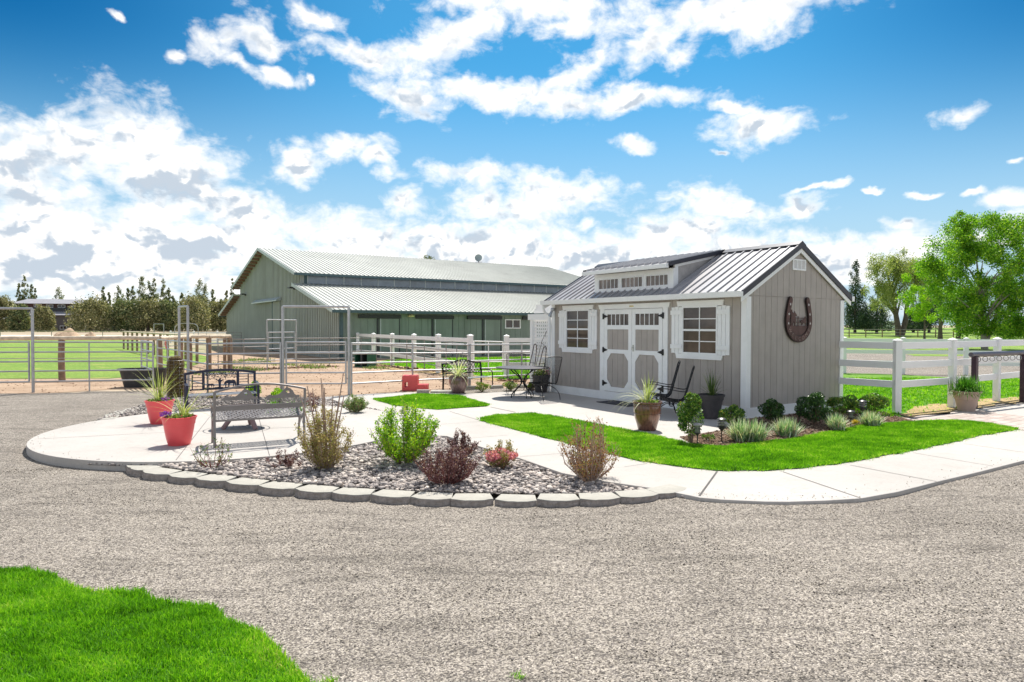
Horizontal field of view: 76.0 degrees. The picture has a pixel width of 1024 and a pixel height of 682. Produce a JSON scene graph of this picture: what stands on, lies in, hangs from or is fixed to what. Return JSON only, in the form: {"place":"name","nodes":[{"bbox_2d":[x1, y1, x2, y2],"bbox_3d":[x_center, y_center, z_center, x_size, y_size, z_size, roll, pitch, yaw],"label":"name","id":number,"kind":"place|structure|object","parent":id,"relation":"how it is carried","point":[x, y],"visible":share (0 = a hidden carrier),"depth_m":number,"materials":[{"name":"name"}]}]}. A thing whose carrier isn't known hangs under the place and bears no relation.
{"place":"outdoors","nodes":[
{"label":"outdoors","id":0,"kind":"place"},
{"bbox_2d":[12,299,115,330],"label":"house","id":1,"kind":"structure","parent":0,"point":[58,307],"depth_m":199.59,"materials":[{"name":"white"}]},
{"bbox_2d":[0,340,205,378],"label":"lawn","id":2,"kind":"structure","parent":0,"point":[23,366],"depth_m":35.67,"materials":[{"name":"green plant"}]},
{"bbox_2d":[123,331,226,368],"bbox_3d":[-21.388,0.242,39.726,0.170,1.482,30.213,-1,2,-38],"label":"wire fence","id":3,"kind":"object","parent":2,"relation":"on","point":[185,349],"visible":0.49,"depth_m":36.00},
{"bbox_2d":[0,564,315,681],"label":"lawn","id":4,"kind":"structure","parent":0,"point":[211,651],"depth_m":3.96,"materials":[{"name":"plant"}]},
{"bbox_2d":[26,406,404,470],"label":"patio","id":5,"kind":"structure","parent":0,"point":[132,445],"depth_m":10.57,"materials":[{"name":"concrete"}]},
{"bbox_2d":[126,355,184,424],"bbox_3d":[-6.707,0.885,12.340,1.449,1.367,0.988,0,1,14],"label":"flower pot","id":6,"kind":"object","parent":5,"relation":"on","point":[154,407],"visible":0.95,"depth_m":12.29,"materials":[{"name":"red plastic"}]},
{"bbox_2d":[158,370,210,445],"bbox_3d":[-5.148,1.043,10.193,1.228,1.154,1.135,0,1,-22],"label":"flower pot","id":7,"kind":"object","parent":5,"relation":"on","point":[178,429],"visible":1,"depth_m":10.08,"materials":[{"name":"red plastic"}]},
{"bbox_2d":[184,369,259,411],"bbox_3d":[-6.500,1.075,14.691,1.508,0.878,0.571,-1,1,-30],"label":"bench","id":8,"kind":"object","parent":5,"relation":"on","point":[219,380],"visible":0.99,"depth_m":14.82,"materials":[{"name":"metal"}]},
{"bbox_2d":[211,383,306,447],"bbox_3d":[-4.026,1.130,10.460,1.424,0.975,0.644,-1,1,-28],"label":"horse bench","id":9,"kind":"object","parent":5,"relation":"on","point":[235,409],"visible":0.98,"depth_m":10.28,"materials":[{"name":"grey paint"}]},
{"bbox_2d":[343,394,369,411],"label":"shrub","id":10,"kind":"object","parent":5,"relation":"on","point":[354,405],"visible":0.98,"depth_m":14.04,"materials":[{"name":"green plant"}]},
{"bbox_2d":[0,348,529,397],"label":"dirt","id":11,"kind":"structure","parent":0,"point":[331,390],"depth_m":22.12,"materials":[{"name":"beige soil"}]},
{"bbox_2d":[31,341,153,390],"bbox_3d":[-11.847,0.718,18.566,3.056,1.438,0.049,0,1,-16],"label":"pipe fence","id":12,"kind":"object","parent":11,"relation":"on","point":[89,361],"visible":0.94,"depth_m":18.55,"materials":[{"name":"grey metal"}]},
{"bbox_2d":[0,334,232,379],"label":"log fence","id":13,"kind":"object","parent":11,"relation":"on","point":[61,365],"visible":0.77,"depth_m":22.41,"materials":[{"name":"brown wood"}]},
{"bbox_2d":[118,367,166,386],"bbox_3d":[-11.203,1.108,19.930,1.440,0.560,0.660,0,1,-12],"label":"stock tank","id":14,"kind":"object","parent":11,"relation":"on","point":[133,375],"visible":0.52,"depth_m":19.68,"materials":[{"name":"black rubber"}]},
{"bbox_2d":[206,342,281,392],"bbox_3d":[-7.137,0.752,17.466,1.903,1.442,0.050,0,1,-9],"label":"pipe fence","id":15,"kind":"object","parent":11,"relation":"on","point":[207,354],"visible":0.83,"depth_m":17.42,"materials":[{"name":"grey metal"}]},
{"bbox_2d":[194,357,391,375],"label":"weeds","id":16,"kind":"object","parent":11,"relation":"on","point":[291,365],"visible":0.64,"depth_m":29.16,"materials":[{"name":"green plant"}]},
{"bbox_2d":[281,305,349,394],"bbox_3d":[-5.291,0.257,17.680,1.820,2.431,0.076,0,1,-5],"label":"gate frame","id":17,"kind":"object","parent":11,"relation":"on","point":[310,306],"visible":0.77,"depth_m":17.63,"materials":[{"name":"grey metal"}]},
{"bbox_2d":[285,341,346,384],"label":"pipe gate","id":18,"kind":"structure","parent":17,"relation":"attached to","point":[286,362],"depth_m":17.67,"materials":[{"name":"grey metal"}]},
{"bbox_2d":[351,342,412,394],"bbox_3d":[-3.632,0.744,18.461,2.019,1.432,0.050,-1,2,-42],"label":"pipe fence","id":19,"kind":"object","parent":11,"relation":"on","point":[381,362],"visible":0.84,"depth_m":18.40,"materials":[{"name":"grey metal"}]},
{"bbox_2d":[356,333,473,375],"bbox_3d":[-5.856,0.354,31.472,0.194,1.580,18.625,-1,1,-28],"label":"vinyl fence","id":20,"kind":"object","parent":11,"relation":"on","point":[438,337],"visible":0.69,"depth_m":28.08,"materials":[{"name":"white plastic"}]},
{"bbox_2d":[402,375,428,390],"bbox_3d":[-2.811,1.209,19.105,0.740,0.436,0.420,0,1,-2],"label":"mounting block","id":21,"kind":"object","parent":11,"relation":"on","point":[413,382],"depth_m":18.89,"materials":[{"name":"red plastic"}]},
{"bbox_2d":[413,343,467,380],"bbox_3d":[-2.098,0.745,19.680,1.959,1.382,0.050,-1,2,-35],"label":"pipe fence","id":22,"kind":"object","parent":11,"relation":"on","point":[435,361],"visible":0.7,"depth_m":19.50,"materials":[{"name":"grey metal"}]},
{"bbox_2d":[441,359,492,389],"bbox_3d":[-1.308,0.987,19.368,1.518,0.878,0.593,-1,2,-44],"label":"lattice bench","id":23,"kind":"object","parent":11,"relation":"on","point":[453,373],"visible":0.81,"depth_m":19.52,"materials":[{"name":"black metal"}]},
{"bbox_2d":[89,454,584,494],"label":"ground","id":24,"kind":"structure","parent":0,"point":[497,492],"depth_m":7.74,"materials":[{"name":"stone"}]},
{"bbox_2d":[190,437,232,467],"bbox_3d":[-3.982,1.485,8.804,0.490,0.446,0.515,0,1,0],"label":"shrub","id":25,"kind":"object","parent":24,"relation":"on","point":[218,459],"visible":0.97,"depth_m":8.75,"materials":[{"name":"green plant"}]},
{"bbox_2d":[87,436,684,497],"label":"pebbles","id":26,"kind":"object","parent":24,"relation":"on","point":[363,468],"visible":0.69,"depth_m":8.31,"materials":[{"name":"gravel"}]},
{"bbox_2d":[293,373,354,469],"bbox_3d":[-2.517,1.072,8.676,0.771,1.285,0.768,1,2,41],"label":"cane shrub","id":27,"kind":"object","parent":26,"relation":"on","point":[324,457],"visible":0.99,"depth_m":8.61,"materials":[{"name":"plant"}]},
{"bbox_2d":[412,442,482,483],"bbox_3d":[-0.806,1.480,7.869,0.752,0.520,0.827,-1,2,-38],"label":"shrub","id":28,"kind":"object","parent":26,"relation":"on","point":[451,469],"visible":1,"depth_m":7.81,"materials":[{"name":"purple plant"}]},
{"bbox_2d":[483,439,517,468],"bbox_3d":[-0.146,1.521,8.784,0.483,0.394,0.484,-1,2,-37],"label":"flowering shrub","id":29,"kind":"object","parent":26,"relation":"on","point":[500,455],"visible":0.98,"depth_m":8.69,"materials":[{"name":"pink plant"}]},
{"bbox_2d":[367,395,439,463],"bbox_3d":[-1.482,1.218,9.036,0.985,0.986,1.040,0,1,0],"label":"shrub","id":30,"kind":"object","parent":24,"relation":"on","point":[412,446],"visible":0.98,"depth_m":8.90,"materials":[{"name":"green plant"}]},
{"bbox_2d":[445,427,480,455],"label":"shrub","id":31,"kind":"object","parent":24,"relation":"on","point":[470,450],"visible":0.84,"depth_m":9.72,"materials":[{"name":"purple plant"}]},
{"bbox_2d":[556,416,620,481],"bbox_3d":[0.975,1.324,8.036,0.837,0.832,0.778,-1,1,-31],"label":"dry shrub","id":32,"kind":"object","parent":24,"relation":"on","point":[592,467],"visible":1,"depth_m":7.99,"materials":[{"name":"brown plant"}]},
{"bbox_2d":[373,393,488,408],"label":"grass","id":33,"kind":"structure","parent":0,"point":[439,401],"depth_m":15.98,"materials":[{"name":"green plant"}]},
{"bbox_2d":[377,356,529,379],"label":"grass","id":34,"kind":"structure","parent":0,"point":[429,366],"depth_m":30.97,"materials":[{"name":"green plant"}]},
{"bbox_2d":[1,325,969,392],"bbox_3d":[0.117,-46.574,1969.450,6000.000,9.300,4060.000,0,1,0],"label":"ground","id":35,"kind":"structure","parent":0,"point":[202,347],"depth_m":81.70,"materials":[{"name":"beige soil"}]},
{"bbox_2d":[0,294,15,331],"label":"juniper tree","id":36,"kind":"object","parent":35,"relation":"on","point":[4,302],"visible":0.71,"depth_m":183.88,"materials":[{"name":"green plant"}]},
{"bbox_2d":[5,303,30,331],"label":"juniper tree","id":37,"kind":"object","parent":35,"relation":"on","point":[19,321],"visible":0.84,"depth_m":181.88,"materials":[{"name":"green plant"}]},
{"bbox_2d":[29,304,56,331],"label":"juniper tree","id":38,"kind":"object","parent":35,"relation":"on","point":[44,320],"visible":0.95,"depth_m":180.72,"materials":[{"name":"green plant"}]},
{"bbox_2d":[63,291,115,331],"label":"juniper tree","id":39,"kind":"object","parent":35,"relation":"on","point":[90,312],"visible":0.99,"depth_m":177.54,"materials":[{"name":"green plant"}]},
{"bbox_2d":[105,293,150,330],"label":"juniper tree","id":40,"kind":"object","parent":35,"relation":"on","point":[121,309],"visible":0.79,"depth_m":183.46,"materials":[{"name":"green plant"}]},
{"bbox_2d":[128,293,170,330],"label":"juniper tree","id":41,"kind":"object","parent":35,"relation":"on","point":[150,309],"visible":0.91,"depth_m":185.97,"materials":[{"name":"green plant"}]},
{"bbox_2d":[154,299,181,330],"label":"juniper tree","id":42,"kind":"object","parent":35,"relation":"on","point":[168,322],"visible":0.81,"depth_m":187.86,"materials":[{"name":"green plant"}]},
{"bbox_2d":[169,291,215,330],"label":"juniper tree","id":43,"kind":"object","parent":35,"relation":"on","point":[200,310],"visible":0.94,"depth_m":183.62,"materials":[{"name":"green plant"}]},
{"bbox_2d":[208,298,229,330],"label":"juniper tree","id":44,"kind":"object","parent":35,"relation":"on","point":[219,323],"visible":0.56,"depth_m":190.13,"materials":[{"name":"green plant"}]},
{"bbox_2d":[218,248,580,359],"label":"metal barn","id":45,"kind":"structure","parent":35,"relation":"on","point":[406,296],"depth_m":44.23,"materials":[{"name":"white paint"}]},
{"bbox_2d":[251,297,280,350],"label":"gable door","id":46,"kind":"structure","parent":45,"relation":"in","point":[276,306],"depth_m":46.78,"materials":[{"name":"green metal"}]},
{"bbox_2d":[358,315,400,357],"bbox_3d":[-7.508,-0.250,37.287,2.540,2.480,0.111,-1,2,-34],"label":"sliding door","id":47,"kind":"structure","parent":45,"relation":"in","point":[387,326],"depth_m":37.49,"materials":[{"name":"green metal"}]},
{"bbox_2d":[415,315,453,355],"bbox_3d":[-4.606,-0.286,39.234,2.530,2.480,0.111,-1,2,-34],"label":"sliding door","id":48,"kind":"structure","parent":45,"relation":"in","point":[443,325],"depth_m":39.47,"materials":[{"name":"metal"}]},
{"bbox_2d":[467,316,501,355],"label":"sliding door","id":49,"kind":"structure","parent":45,"relation":"in","point":[491,329],"depth_m":41.42,"materials":[{"name":"metal"}]},
{"bbox_2d":[0,353,1023,681],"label":"gravel","id":50,"kind":"structure","parent":0,"point":[488,547],"depth_m":5.20,"materials":[{"name":"grey gravel"}]},
{"bbox_2d":[0,307,34,392],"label":"gate frame","id":51,"kind":"object","parent":50,"relation":"on","point":[32,345],"visible":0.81,"depth_m":18.08,"materials":[{"name":"grey metal"}]},
{"bbox_2d":[0,341,29,382],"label":"pipe gate","id":52,"kind":"structure","parent":51,"relation":"attached to","point":[28,361],"depth_m":18.04,"materials":[{"name":"grey metal"}]},
{"bbox_2d":[142,467,181,480],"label":"edging block","id":53,"kind":"structure","parent":50,"relation":"on","point":[158,474],"depth_m":8.45,"materials":[{"name":"grey concrete"}]},
{"bbox_2d":[165,356,184,397],"bbox_3d":[-8.719,0.926,16.971,0.485,1.097,0.482,0,1,0],"label":"wooden post","id":54,"kind":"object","parent":50,"relation":"on","point":[175,364],"depth_m":16.83,"materials":[{"name":"brown wood"}]},
{"bbox_2d":[167,471,207,483],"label":"edging block","id":55,"kind":"structure","parent":50,"relation":"on","point":[185,477],"depth_m":8.25,"materials":[{"name":"grey concrete"}]},
{"bbox_2d":[194,474,236,487],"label":"edging block","id":56,"kind":"structure","parent":50,"relation":"on","point":[213,481],"depth_m":8.09,"materials":[{"name":"grey concrete"}]},
{"bbox_2d":[98,395,382,419],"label":"pebbles","id":57,"kind":"object","parent":50,"relation":"on","point":[203,404],"visible":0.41,"depth_m":15.50,"materials":[{"name":"gravel"}]},
{"bbox_2d":[225,477,269,491],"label":"edging block","id":58,"kind":"structure","parent":50,"relation":"on","point":[242,484],"depth_m":7.90,"materials":[{"name":"grey concrete"}]},
{"bbox_2d":[258,481,302,495],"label":"edging block","id":59,"kind":"structure","parent":50,"relation":"on","point":[274,488],"depth_m":7.72,"materials":[{"name":"grey concrete"}]},
{"bbox_2d":[294,484,338,498],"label":"edging block","id":60,"kind":"structure","parent":50,"relation":"on","point":[309,491],"depth_m":7.58,"materials":[{"name":"grey concrete"}]},
{"bbox_2d":[331,487,374,501],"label":"edging block","id":61,"kind":"structure","parent":50,"relation":"on","point":[352,494],"depth_m":7.45,"materials":[{"name":"grey concrete"}]},
{"bbox_2d":[370,489,414,503],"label":"edging block","id":62,"kind":"structure","parent":50,"relation":"on","point":[384,496],"depth_m":7.35,"materials":[{"name":"grey concrete"}]},
{"bbox_2d":[410,492,452,506],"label":"edging block","id":63,"kind":"structure","parent":50,"relation":"on","point":[435,499],"depth_m":7.25,"materials":[{"name":"grey concrete"}]},
{"bbox_2d":[451,493,492,506],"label":"edging block","id":64,"kind":"structure","parent":50,"relation":"on","point":[471,499],"depth_m":7.21,"materials":[{"name":"grey concrete"}]},
{"bbox_2d":[495,494,536,507],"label":"edging block","id":65,"kind":"structure","parent":50,"relation":"on","point":[511,500],"depth_m":7.17,"materials":[{"name":"grey concrete"}]},
{"bbox_2d":[504,335,545,377],"bbox_3d":[2.200,0.543,24.323,5.138,1.560,0.204,0,1,-14],"label":"vinyl fence","id":66,"kind":"object","parent":50,"relation":"on","point":[507,339],"visible":0.17,"depth_m":23.74,"materials":[{"name":"white plastic"}]},
{"bbox_2d":[537,493,579,507],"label":"edging block","id":67,"kind":"structure","parent":50,"relation":"on","point":[555,500],"depth_m":7.14,"materials":[{"name":"grey concrete"}]},
{"bbox_2d":[578,492,620,506],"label":"edging block","id":68,"kind":"structure","parent":50,"relation":"on","point":[597,499],"depth_m":7.14,"materials":[{"name":"grey concrete"}]},
{"bbox_2d":[615,489,659,503],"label":"edging block","id":69,"kind":"structure","parent":50,"relation":"on","point":[635,496],"depth_m":7.22,"materials":[{"name":"grey concrete"}]},
{"bbox_2d":[647,484,686,498],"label":"edging block","id":70,"kind":"structure","parent":50,"relation":"on","point":[666,491],"depth_m":7.44,"materials":[{"name":"grey concrete"}]},
{"bbox_2d":[843,337,1022,374],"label":"fence","id":71,"kind":"object","parent":50,"relation":"on","point":[965,352],"visible":0.42,"depth_m":25.97,"materials":[{"name":"white plastic"}]},
{"bbox_2d":[0,0,1023,324],"label":"sky","id":72,"kind":"structure","parent":0,"point":[173,141],"materials":[{"name":"blue"}]},
{"bbox_2d":[319,390,1023,504],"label":"path","id":73,"kind":"structure","parent":0,"point":[778,485],"depth_m":9.02,"materials":[{"name":"concrete"}]},
{"bbox_2d":[437,353,474,393],"bbox_3d":[-1.489,0.839,18.227,1.426,1.222,1.359,0,1,-22],"label":"glazed pot","id":74,"kind":"object","parent":73,"relation":"on","point":[458,381],"visible":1,"depth_m":18.08,"materials":[{"name":"ceramic"}]},
{"bbox_2d":[496,365,548,397],"bbox_3d":[0.277,1.081,17.308,1.400,0.792,1.400,0,1,-17],"label":"patio table","id":75,"kind":"object","parent":73,"relation":"on","point":[521,367],"visible":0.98,"depth_m":17.15,"materials":[{"name":"grey metal"}]},
{"bbox_2d":[528,305,551,391],"bbox_3d":[0.922,0.184,19.195,0.395,2.500,1.120,-1,2,-34],"label":"lattice screen","id":76,"kind":"object","parent":73,"relation":"on","point":[534,319],"visible":0.64,"depth_m":19.18,"materials":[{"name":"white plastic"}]},
{"bbox_2d":[526,356,561,400],"bbox_3d":[0.826,0.933,16.709,0.576,1.117,0.788,-1,2,-38],"label":"patio chair","id":77,"kind":"object","parent":73,"relation":"on","point":[544,383],"visible":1,"depth_m":16.56,"materials":[{"name":"black metal"}]},
{"bbox_2d":[610,371,662,430],"bbox_3d":[2.226,1.070,11.842,1.009,1.063,0.763,0,1,0],"label":"glazed pot","id":78,"kind":"object","parent":73,"relation":"on","point":[647,410],"visible":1,"depth_m":11.64,"materials":[{"name":"brown ceramic"}]},
{"bbox_2d":[540,241,854,418],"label":"garden shed","id":79,"kind":"structure","parent":73,"relation":"on","point":[624,327],"depth_m":14.80,"materials":[{"name":"paint"}]},
{"bbox_2d":[562,305,593,352],"bbox_3d":[1.765,-0.325,17.682,0.044,1.280,1.318,-1,2,-34],"label":"window","id":80,"kind":"structure","parent":79,"relation":"in","point":[577,318],"depth_m":17.66,"materials":[{"name":"white paint"}]},
{"bbox_2d":[602,309,631,393],"bbox_3d":[2.626,0.244,16.387,0.051,2.065,1.040,-1,2,-34],"label":"door","id":81,"kind":"structure","parent":79,"relation":"in","point":[617,350],"depth_m":16.36,"materials":[{"name":"paint"}]},
{"bbox_2d":[631,308,663,396],"bbox_3d":[3.193,0.265,15.503,0.096,2.065,1.040,-1,2,-34],"label":"door","id":82,"kind":"structure","parent":79,"relation":"in","point":[647,349],"depth_m":15.53,"materials":[{"name":"paint"}]},
{"bbox_2d":[675,299,724,359],"bbox_3d":[4.068,-0.243,14.248,0.044,1.280,1.308,-1,2,-34],"label":"window","id":83,"kind":"structure","parent":79,"relation":"in","point":[699,317],"depth_m":14.23,"materials":[{"name":"white paint"}]},
{"bbox_2d":[785,296,811,342],"bbox_3d":[6.222,-0.463,14.197,0.988,0.991,0.037,-1,2,-34],"label":"horseshoe sign","id":84,"kind":"object","parent":79,"relation":"attached to","point":[798,333],"visible":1,"depth_m":14.16,"materials":[{"name":"brown metal"}]},
{"bbox_2d":[697,369,726,418],"bbox_3d":[3.998,1.043,13.399,0.924,1.056,0.866,-1,2,-41],"label":"planter","id":85,"kind":"object","parent":73,"relation":"on","point":[712,402],"visible":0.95,"depth_m":13.16,"materials":[{"name":"ceramic"}]},
{"bbox_2d":[480,411,1017,470],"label":"lawn","id":86,"kind":"structure","parent":0,"point":[771,456],"depth_m":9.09,"materials":[{"name":"plant"}]},
{"bbox_2d":[769,417,807,437],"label":"striped grass","id":87,"kind":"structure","parent":0,"point":[789,428],"depth_m":11.06,"materials":[{"name":"green plant"}]},
{"bbox_2d":[680,409,914,445],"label":"mulch","id":88,"kind":"object","parent":0,"point":[797,422],"visible":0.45,"depth_m":12.15,"materials":[{"name":"brown wood"}]},
{"bbox_2d":[676,391,704,442],"bbox_3d":[2.861,1.216,10.464,0.414,0.821,0.415,-1,2,-40],"label":"evergreen shrub","id":89,"kind":"object","parent":88,"relation":"on","point":[690,409],"visible":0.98,"depth_m":10.39,"materials":[{"name":"green plant"}]},
{"bbox_2d":[718,404,746,424],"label":"evergreen shrub","id":90,"kind":"object","parent":88,"relation":"on","point":[735,411],"visible":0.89,"depth_m":12.12,"materials":[{"name":"green plant"}]},
{"bbox_2d":[722,416,773,442],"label":"striped grass","id":91,"kind":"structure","parent":88,"relation":"on","point":[743,431],"depth_m":10.55,"materials":[{"name":"green plant"}]},
{"bbox_2d":[757,398,785,423],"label":"evergreen shrub","id":92,"kind":"object","parent":88,"relation":"on","point":[771,410],"visible":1,"depth_m":12.42,"materials":[{"name":"green plant"}]},
{"bbox_2d":[794,392,833,425],"bbox_3d":[5.622,1.261,12.275,0.677,0.665,0.605,0,1,0],"label":"evergreen shrub","id":93,"kind":"object","parent":88,"relation":"on","point":[813,402],"visible":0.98,"depth_m":12.15,"materials":[{"name":"green plant"}]},
{"bbox_2d":[826,394,860,416],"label":"evergreen shrub","id":94,"kind":"object","parent":88,"relation":"on","point":[833,402],"visible":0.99,"depth_m":13.47,"materials":[{"name":"green plant"}]},
{"bbox_2d":[856,393,890,413],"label":"evergreen shrub","id":95,"kind":"object","parent":88,"relation":"on","point":[874,401],"visible":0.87,"depth_m":13.80,"materials":[{"name":"green plant"}]},
{"bbox_2d":[822,373,1019,416],"bbox_3d":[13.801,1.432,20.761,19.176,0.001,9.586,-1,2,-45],"label":"lawn","id":96,"kind":"structure","parent":0,"point":[858,375],"depth_m":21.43,"materials":[{"name":"green plant"}]},
{"bbox_2d":[900,397,1018,417],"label":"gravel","id":97,"kind":"structure","parent":96,"relation":"on","point":[943,410],"depth_m":15.17,"materials":[{"name":"beige gravel"}]},
{"bbox_2d":[839,337,1023,412],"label":"vinyl fence","id":98,"kind":"object","parent":97,"relation":"on","point":[897,384],"visible":0.79,"depth_m":14.94,"materials":[{"name":"white plastic"}]},
{"bbox_2d":[968,351,1023,407],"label":"hitching rail","id":99,"kind":"object","parent":97,"relation":"on","point":[975,357],"visible":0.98,"depth_m":15.71,"materials":[{"name":"brown wood"}]},
{"bbox_2d":[844,327,1023,350],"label":"lawn","id":100,"kind":"structure","parent":0,"point":[1004,348],"depth_m":91.38,"materials":[{"name":"green plant"}]},
{"bbox_2d":[844,259,878,331],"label":"conifer tree","id":101,"kind":"object","parent":100,"relation":"on","point":[857,316],"visible":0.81,"depth_m":117.26,"materials":[{"name":"green plant"}]},
{"bbox_2d":[862,286,894,333],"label":"conifer tree","id":102,"kind":"object","parent":100,"relation":"on","point":[881,322],"visible":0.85,"depth_m":114.97,"materials":[{"name":"green plant"}]},
{"bbox_2d":[861,247,935,334],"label":"willow tree","id":103,"kind":"object","parent":100,"relation":"on","point":[896,268],"visible":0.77,"depth_m":99.26,"materials":[{"name":"green plant"}]},
{"bbox_2d":[844,329,953,337],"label":"dark pipe fence","id":104,"kind":"object","parent":100,"relation":"on","point":[899,332],"visible":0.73,"depth_m":91.95,"materials":[{"name":"brown metal"}]},
{"bbox_2d":[900,269,941,338],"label":"maple tree","id":105,"kind":"object","parent":100,"relation":"on","point":[923,308],"visible":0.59,"depth_m":73.85,"materials":[{"name":"green plant"}]},
{"bbox_2d":[895,209,1023,349],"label":"leafy tree","id":106,"kind":"object","parent":100,"relation":"on","point":[967,247],"visible":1,"depth_m":53.12,"materials":[{"name":"green plant"}]},
{"bbox_2d":[907,410,1023,429],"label":"pavement","id":107,"kind":"structure","parent":0,"point":[1002,418],"depth_m":13.50,"materials":[{"name":"grey concrete"}]},
{"bbox_2d":[936,374,993,411],"bbox_3d":[10.206,1.128,14.629,1.099,0.864,1.073,0,1,-11],"label":"planter","id":108,"kind":"object","parent":107,"relation":"on","point":[966,393],"visible":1,"depth_m":14.48,"materials":[{"name":"ceramic"}]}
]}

